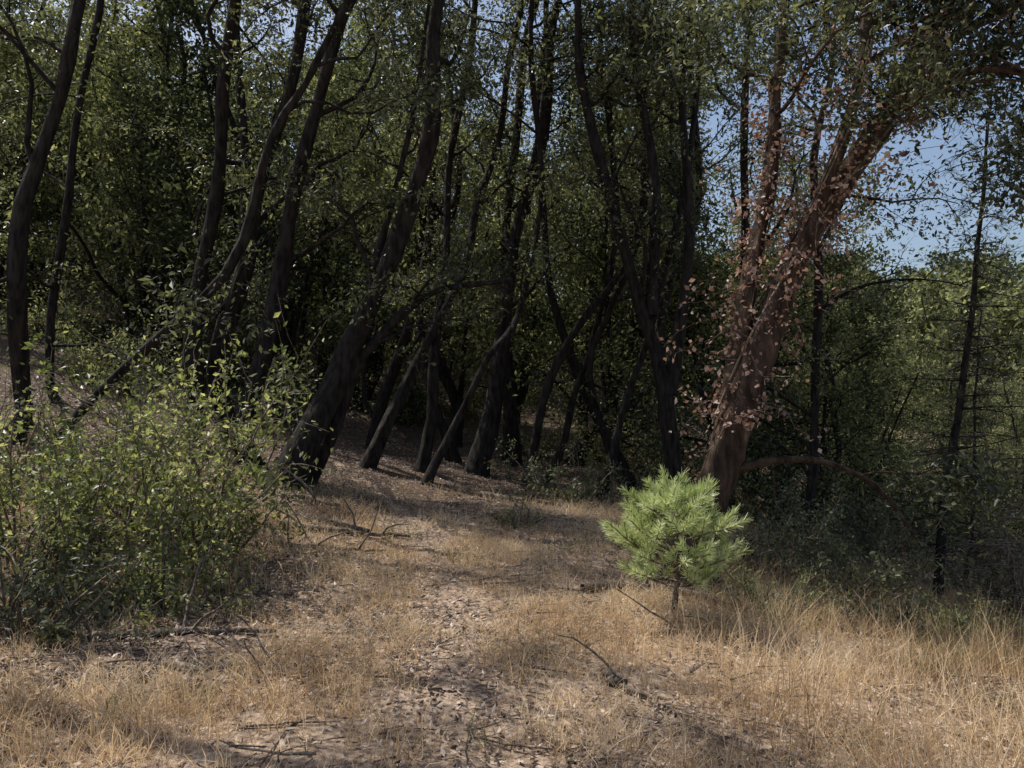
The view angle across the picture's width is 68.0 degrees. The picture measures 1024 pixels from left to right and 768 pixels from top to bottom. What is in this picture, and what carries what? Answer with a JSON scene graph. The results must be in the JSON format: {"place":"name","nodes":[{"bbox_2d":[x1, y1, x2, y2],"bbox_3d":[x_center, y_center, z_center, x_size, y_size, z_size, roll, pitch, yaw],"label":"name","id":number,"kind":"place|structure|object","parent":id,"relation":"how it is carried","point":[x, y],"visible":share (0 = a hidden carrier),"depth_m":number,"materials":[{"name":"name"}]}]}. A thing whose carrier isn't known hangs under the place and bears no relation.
{"place":"outdoors","nodes":[
{"label":"outdoors","id":0,"kind":"place"},
{"bbox_2d":[328,458,480,767],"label":"dirt path","id":1,"kind":"structure","parent":0,"point":[447,700],"depth_m":4.63,"materials":[{"name":"beige soil"}]},
{"bbox_2d":[0,239,1023,767],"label":"ground","id":2,"kind":"structure","parent":0,"point":[406,703],"depth_m":5.13,"materials":[{"name":"brown soil"}]},
{"bbox_2d":[0,0,108,447],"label":"oak tree","id":3,"kind":"object","parent":2,"relation":"on","point":[15,279],"visible":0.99,"depth_m":9.72,"materials":[{"name":"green plant"}]},
{"bbox_2d":[0,0,181,423],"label":"oak tree","id":4,"kind":"object","parent":2,"relation":"on","point":[53,286],"visible":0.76,"depth_m":13.31,"materials":[{"name":"green plant"}]},
{"bbox_2d":[0,508,186,651],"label":"shrub","id":5,"kind":"object","parent":2,"relation":"on","point":[39,577],"visible":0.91,"depth_m":5.12,"materials":[{"name":"green plant"}]},
{"bbox_2d":[0,368,215,584],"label":"shrub","id":6,"kind":"object","parent":2,"relation":"on","point":[101,481],"visible":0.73,"depth_m":6.09,"materials":[{"name":"green plant"}]},
{"bbox_2d":[0,336,235,529],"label":"shrub","id":7,"kind":"object","parent":2,"relation":"on","point":[33,436],"visible":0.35,"depth_m":7.99,"materials":[{"name":"green plant"}]},
{"bbox_2d":[104,0,161,12],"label":"oak tree","id":8,"kind":"object","parent":2,"relation":"on","point":[138,3],"visible":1,"depth_m":7.79,"materials":[{"name":"green plant"}]},
{"bbox_2d":[51,461,277,645],"bbox_3d":[-2.514,1.225,5.736,1.407,1.281,1.699,-1,-1,31],"label":"shrub","id":9,"kind":"object","parent":2,"relation":"on","point":[147,577],"visible":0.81,"depth_m":5.69,"materials":[{"name":"green plant"}]},
{"bbox_2d":[0,294,336,577],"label":"shrub","id":10,"kind":"object","parent":2,"relation":"on","point":[226,494],"visible":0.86,"depth_m":6.33,"materials":[{"name":"green plant"}]},
{"bbox_2d":[74,0,332,424],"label":"oak tree","id":11,"kind":"object","parent":2,"relation":"on","point":[245,141],"visible":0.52,"depth_m":15.73,"materials":[{"name":"green plant"}]},
{"bbox_2d":[151,609,308,677],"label":"fallen branch","id":12,"kind":"object","parent":2,"relation":"on","point":[177,663],"visible":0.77,"depth_m":4.45,"materials":[{"name":"wood"}]},
{"bbox_2d":[38,0,468,470],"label":"oak tree","id":13,"kind":"object","parent":2,"relation":"on","point":[167,330],"visible":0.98,"depth_m":9.61,"materials":[{"name":"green plant"}]},
{"bbox_2d":[181,0,343,448],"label":"oak tree","id":14,"kind":"object","parent":2,"relation":"on","point":[217,192],"visible":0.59,"depth_m":11.94,"materials":[{"name":"green plant"}]},
{"bbox_2d":[210,462,340,506],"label":"fallen branch","id":15,"kind":"object","parent":2,"relation":"on","point":[313,496],"visible":0.38,"depth_m":9.72,"materials":[{"name":"wood"}]},
{"bbox_2d":[214,470,369,531],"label":"fallen branch","id":16,"kind":"object","parent":2,"relation":"on","point":[328,521],"visible":0.38,"depth_m":8.80,"materials":[{"name":"brown wood"}]},
{"bbox_2d":[206,0,388,451],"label":"oak tree","id":17,"kind":"object","parent":2,"relation":"on","point":[244,269],"visible":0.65,"depth_m":12.26,"materials":[{"name":"green plant"}]},
{"bbox_2d":[277,495,385,551],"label":"fallen branch","id":18,"kind":"object","parent":2,"relation":"on","point":[334,548],"visible":0.81,"depth_m":7.73,"materials":[{"name":"brown wood"}]},
{"bbox_2d":[233,0,444,471],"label":"oak tree","id":19,"kind":"object","parent":2,"relation":"on","point":[284,258],"visible":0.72,"depth_m":11.30,"materials":[{"name":"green plant"}]},
{"bbox_2d":[274,491,409,536],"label":"fallen branch","id":20,"kind":"object","parent":2,"relation":"on","point":[317,527],"visible":0.72,"depth_m":8.40,"materials":[{"name":"brown wood"}]},
{"bbox_2d":[204,0,536,491],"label":"oak tree","id":21,"kind":"object","parent":2,"relation":"on","point":[325,402],"visible":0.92,"depth_m":10.73,"materials":[{"name":"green plant"}]},
{"bbox_2d":[318,0,501,449],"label":"oak tree","id":22,"kind":"object","parent":2,"relation":"on","point":[385,391],"visible":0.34,"depth_m":16.38,"materials":[{"name":"green plant"}]},
{"bbox_2d":[306,0,529,488],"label":"oak tree","id":23,"kind":"object","parent":2,"relation":"on","point":[373,343],"visible":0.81,"depth_m":10.87,"materials":[{"name":"green plant"}]},
{"bbox_2d":[363,0,478,463],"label":"oak tree","id":24,"kind":"object","parent":2,"relation":"on","point":[452,454],"visible":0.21,"depth_m":16.35,"materials":[{"name":"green plant"}]},
{"bbox_2d":[347,0,533,472],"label":"oak tree","id":25,"kind":"object","parent":2,"relation":"on","point":[423,461],"visible":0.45,"depth_m":14.35,"materials":[{"name":"green plant"}]},
{"bbox_2d":[339,0,586,485],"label":"oak tree","id":26,"kind":"object","parent":2,"relation":"on","point":[433,467],"visible":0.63,"depth_m":12.74,"materials":[{"name":"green plant"}]},
{"bbox_2d":[358,0,662,468],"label":"oak tree","id":27,"kind":"object","parent":2,"relation":"on","point":[373,454],"visible":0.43,"depth_m":13.77,"materials":[{"name":"green plant"}]},
{"bbox_2d":[0,0,1023,566],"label":"background forest","id":28,"kind":"object","parent":2,"relation":"on","point":[124,200],"visible":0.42,"depth_m":20.03,"materials":[{"name":"green plant"}]},
{"bbox_2d":[0,407,1023,767],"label":"dry grass","id":29,"kind":"structure","parent":2,"relation":"on","point":[184,685],"depth_m":4.60,"materials":[{"name":"beige plant"}]},
{"bbox_2d":[0,366,1023,767],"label":"leaf litter","id":30,"kind":"object","parent":2,"relation":"on","point":[464,662],"visible":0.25,"depth_m":4.91,"materials":[{"name":"brown plant"}]},
{"bbox_2d":[0,410,1023,767],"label":"fallen twigs","id":31,"kind":"object","parent":2,"relation":"on","point":[492,688],"depth_m":4.90,"materials":[{"name":"brown wood"}]},
{"bbox_2d":[481,475,545,528],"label":"shrub","id":32,"kind":"object","parent":2,"relation":"on","point":[512,518],"visible":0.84,"depth_m":9.50,"materials":[{"name":"green plant"}]},
{"bbox_2d":[479,475,583,508],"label":"fallen branch","id":33,"kind":"object","parent":2,"relation":"on","point":[484,493],"visible":0.7,"depth_m":11.92,"materials":[{"name":"wood"}]},
{"bbox_2d":[441,0,632,466],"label":"oak tree","id":34,"kind":"object","parent":2,"relation":"on","point":[510,424],"visible":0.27,"depth_m":16.95,"materials":[{"name":"green plant"}]},
{"bbox_2d":[457,0,635,477],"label":"oak tree","id":35,"kind":"object","parent":2,"relation":"on","point":[482,447],"visible":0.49,"depth_m":15.04,"materials":[{"name":"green plant"}]},
{"bbox_2d":[103,509,1023,767],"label":"green weeds","id":36,"kind":"object","parent":2,"relation":"on","point":[561,543],"visible":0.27,"depth_m":6.05,"materials":[{"name":"green plant"}]},
{"bbox_2d":[486,0,650,487],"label":"oak tree","id":37,"kind":"object","parent":2,"relation":"on","point":[560,356],"visible":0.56,"depth_m":14.15,"materials":[{"name":"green plant"}]},
{"bbox_2d":[518,0,642,492],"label":"oak tree","id":38,"kind":"object","parent":2,"relation":"on","point":[575,366],"visible":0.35,"depth_m":15.72,"materials":[{"name":"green plant"}]},
{"bbox_2d":[484,434,688,510],"bbox_3d":[0.913,1.430,12.072,2.773,1.294,2.527,1,-1,-34],"label":"shrub","id":39,"kind":"object","parent":2,"relation":"on","point":[575,492],"visible":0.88,"depth_m":11.94,"materials":[{"name":"green plant"}]},
{"bbox_2d":[468,0,742,517],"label":"oak tree","id":40,"kind":"object","parent":2,"relation":"on","point":[666,377],"visible":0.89,"depth_m":12.49,"materials":[{"name":"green plant"}]},
{"bbox_2d":[470,1,745,501],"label":"oak tree","id":41,"kind":"object","parent":2,"relation":"on","point":[605,436],"visible":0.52,"depth_m":14.82,"materials":[{"name":"green plant"}]},
{"bbox_2d":[558,634,676,717],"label":"fallen branch","id":42,"kind":"object","parent":2,"relation":"on","point":[611,677],"visible":0.84,"depth_m":4.41,"materials":[{"name":"brown wood"}]},
{"bbox_2d":[554,534,694,591],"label":"fallen branch","id":43,"kind":"object","parent":2,"relation":"on","point":[587,587],"visible":0.43,"depth_m":6.71,"materials":[{"name":"wood"}]},
{"bbox_2d":[567,30,728,363],"bbox_3d":[2.619,-4.730,14.855,3.685,14.834,6.192,-1,-1,29],"label":"oak tree","id":44,"kind":"object","parent":2,"relation":"on","point":[664,304],"visible":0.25,"depth_m":14.96,"materials":[{"name":"green plant"}]},
{"bbox_2d":[586,0,723,501],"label":"oak tree","id":45,"kind":"object","parent":2,"relation":"on","point":[614,446],"visible":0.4,"depth_m":13.24,"materials":[{"name":"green plant"}]},
{"bbox_2d":[553,0,782,466],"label":"oak tree","id":46,"kind":"object","parent":2,"relation":"on","point":[603,408],"visible":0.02,"depth_m":17.91,"materials":[{"name":"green plant"}]},
{"bbox_2d":[536,0,806,483],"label":"oak tree","id":47,"kind":"object","parent":2,"relation":"on","point":[559,454],"visible":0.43,"depth_m":14.66,"materials":[{"name":"green plant"}]},
{"bbox_2d":[596,464,754,613],"bbox_3d":[1.297,1.278,5.938,1.263,1.270,1.268,0,-1,0],"label":"pine sapling","id":48,"kind":"object","parent":2,"relation":"on","point":[646,518],"visible":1,"depth_m":5.83,"materials":[{"name":"green plant"}]},
{"bbox_2d":[604,580,796,636],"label":"fallen branch","id":49,"kind":"object","parent":2,"relation":"on","point":[668,622],"visible":0.54,"depth_m":5.51,"materials":[{"name":"brown wood"}]},
{"bbox_2d":[570,1,917,468],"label":"oak tree","id":50,"kind":"object","parent":2,"relation":"on","point":[744,175],"visible":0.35,"depth_m":15.60,"materials":[{"name":"green plant"}]},
{"bbox_2d":[660,473,871,601],"bbox_3d":[2.743,1.831,9.109,2.148,1.543,2.244,0,-1,0],"label":"shrub","id":51,"kind":"object","parent":2,"relation":"on","point":[768,549],"visible":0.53,"depth_m":8.71,"materials":[{"name":"green plant"}]},
{"bbox_2d":[669,572,881,638],"bbox_3d":[2.287,1.838,6.664,1.734,0.469,0.543,-1,-1,28],"label":"fallen branch","id":52,"kind":"object","parent":2,"relation":"on","point":[715,597],"visible":0.44,"depth_m":6.63,"materials":[{"name":"brown wood"}]},
{"bbox_2d":[699,561,853,633],"bbox_3d":[2.360,1.824,6.460,1.332,0.589,1.394,0,-1,0],"label":"shrub","id":53,"kind":"object","parent":2,"relation":"on","point":[741,584],"visible":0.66,"depth_m":6.54,"materials":[{"name":"green plant"}]},
{"bbox_2d":[559,379,1023,652],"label":"shrub","id":54,"kind":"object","parent":2,"relation":"on","point":[853,598],"depth_m":11.04,"materials":[{"name":"plant"}]},
{"bbox_2d":[627,0,1023,592],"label":"leaning oak tree","id":55,"kind":"object","parent":2,"relation":"on","point":[725,460],"visible":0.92,"depth_m":7.50,"materials":[{"name":"brown plant"}]},
{"bbox_2d":[659,0,1023,470],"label":"climbing vine","id":56,"kind":"object","parent":55,"relation":"attached to","point":[793,230],"visible":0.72,"depth_m":7.57,"materials":[{"name":"brown plant"}]},
{"bbox_2d":[638,0,1013,546],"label":"oak tree","id":57,"kind":"object","parent":2,"relation":"on","point":[811,472],"visible":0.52,"depth_m":14.07,"materials":[{"name":"green plant"}]},
{"bbox_2d":[638,546,1023,767],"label":"tall grass","id":58,"kind":"structure","parent":2,"relation":"on","point":[924,671],"depth_m":4.44,"materials":[{"name":"beige plant"}]},
{"bbox_2d":[733,453,958,573],"bbox_3d":[5.670,2.440,13.259,3.542,2.419,3.674,0,-1,0],"label":"shrub","id":59,"kind":"object","parent":2,"relation":"on","point":[881,527],"visible":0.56,"depth_m":13.05,"materials":[{"name":"green plant"}]},
{"bbox_2d":[732,481,964,604],"bbox_3d":[4.316,2.317,10.634,3.558,2.025,3.383,0,-1,0],"label":"shrub","id":60,"kind":"object","parent":2,"relation":"on","point":[843,548],"visible":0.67,"depth_m":10.28,"materials":[{"name":"green plant"}]},
{"bbox_2d":[784,565,939,635],"bbox_3d":[3.336,2.182,7.385,1.435,0.920,1.636,0,-1,0],"label":"shrub","id":61,"kind":"object","parent":2,"relation":"on","point":[904,606],"visible":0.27,"depth_m":7.14,"materials":[{"name":"green plant"}]},
{"bbox_2d":[856,580,1003,648],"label":"shrub","id":62,"kind":"object","parent":2,"relation":"on","point":[962,623],"visible":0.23,"depth_m":7.25,"materials":[{"name":"green plant"}]},
{"bbox_2d":[844,75,1023,600],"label":"bare pine tree","id":63,"kind":"object","parent":2,"relation":"on","point":[941,539],"visible":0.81,"depth_m":12.02,"materials":[{"name":"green plant"}]},
{"bbox_2d":[874,579,1023,654],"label":"shrub","id":64,"kind":"object","parent":2,"relation":"on","point":[980,613],"visible":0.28,"depth_m":8.61,"materials":[{"name":"green plant"}]},
{"bbox_2d":[903,534,1023,616],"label":"shrub","id":65,"kind":"object","parent":2,"relation":"on","point":[977,575],"visible":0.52,"depth_m":13.08,"materials":[{"name":"green plant"}]},
{"bbox_2d":[907,309,1023,578],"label":"bare pine tree","id":66,"kind":"object","parent":2,"relation":"on","point":[972,515],"visible":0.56,"depth_m":15.55,"materials":[{"name":"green plant"}]},
{"bbox_2d":[920,498,1023,587],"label":"shrub","id":67,"kind":"object","parent":2,"relation":"on","point":[1001,558],"visible":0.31,"depth_m":15.92,"materials":[{"name":"green plant"}]},
{"bbox_2d":[923,423,1023,616],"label":"bare pine tree","id":68,"kind":"object","parent":2,"relation":"on","point":[1015,591],"visible":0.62,"depth_m":12.44,"materials":[{"name":"plant"}]},
{"bbox_2d":[935,475,1023,621],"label":"bare pine tree","id":69,"kind":"object","parent":2,"relation":"on","point":[997,544],"visible":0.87,"depth_m":10.93,"materials":[{"name":"plant"}]},
{"bbox_2d":[3,0,1023,308],"label":"sky","id":70,"kind":"structure","parent":0,"point":[918,242],"materials":[{"name":"blue"}]}
]}

